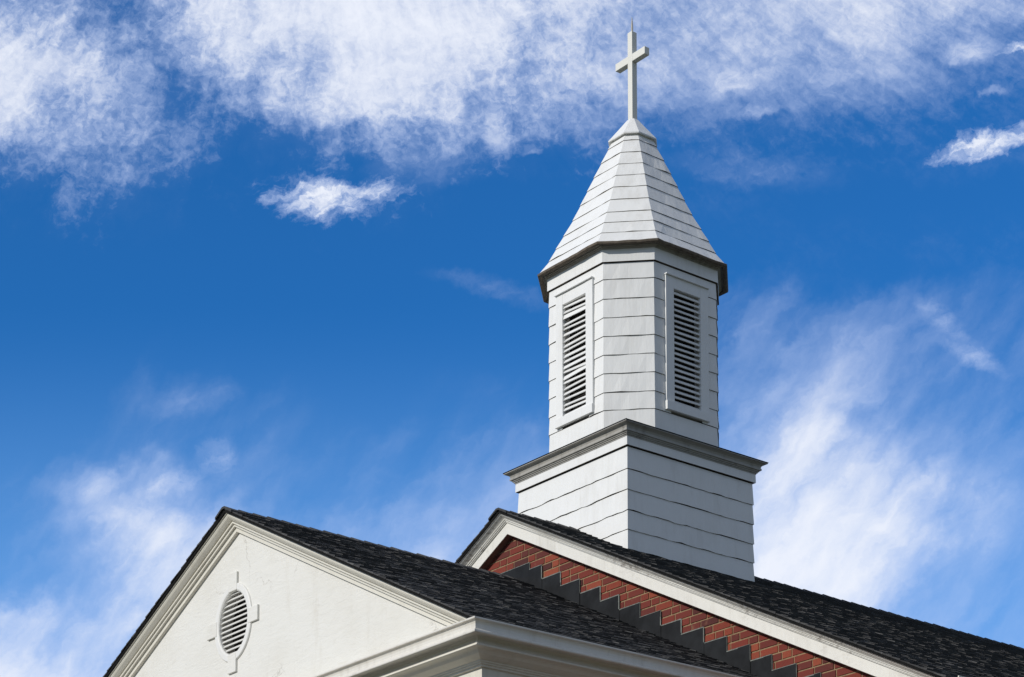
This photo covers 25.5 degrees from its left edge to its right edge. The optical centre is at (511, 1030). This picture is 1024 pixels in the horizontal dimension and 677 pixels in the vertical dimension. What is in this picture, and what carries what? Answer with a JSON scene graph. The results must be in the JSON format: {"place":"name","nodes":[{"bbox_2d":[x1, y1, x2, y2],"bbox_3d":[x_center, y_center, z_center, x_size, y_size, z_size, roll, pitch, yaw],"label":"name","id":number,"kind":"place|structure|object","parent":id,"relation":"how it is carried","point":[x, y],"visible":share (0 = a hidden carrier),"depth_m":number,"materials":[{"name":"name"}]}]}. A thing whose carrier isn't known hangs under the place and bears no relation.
{"place":"outdoors","nodes":[
{"label":"outdoors","id":0,"kind":"place"},
{"bbox_2d":[0,0,1023,676],"label":"sky","id":1,"kind":"structure","parent":0,"point":[277,259],"materials":[{"name":"blue"}]},
{"label":"ground","id":2,"kind":"structure","parent":0,"visible":0},
{"bbox_2d":[103,506,1023,676],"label":"church","id":3,"kind":"structure","parent":2,"relation":"on","point":[505,594],"depth_m":18.82,"materials":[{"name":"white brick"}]},
{"bbox_2d":[503,118,768,581],"bbox_3d":[1.211,-6.536,22.393,1.858,5.215,1.858,5,-8,-38],"label":"steeple","id":4,"kind":"object","parent":3,"relation":"on","point":[632,275],"visible":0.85,"depth_m":21.74,"materials":[{"name":"white paint"}]},
{"bbox_2d":[554,276,594,428],"bbox_3d":[0.630,-6.567,21.934,0.113,1.355,0.566,5,-8,-38],"label":"louver window","id":5,"kind":"structure","parent":4,"relation":"in","point":[584,289],"depth_m":21.94,"materials":[{"name":"white paint"}]},
{"bbox_2d":[615,19,648,119],"bbox_3d":[1.211,-9.676,22.738,0.067,1.107,0.444,5,-8,-38],"label":"rooftop cross","id":6,"kind":"object","parent":4,"relation":"on","point":[632,59],"visible":1,"depth_m":22.70,"materials":[{"name":"paint"}]},
{"bbox_2d":[664,272,710,422],"bbox_3d":[1.672,-6.580,21.814,0.566,1.355,0.113,5,-8,-38],"label":"louver window","id":7,"kind":"structure","parent":4,"relation":"in","point":[697,293],"depth_m":21.81,"materials":[{"name":"white paint"}]}
]}

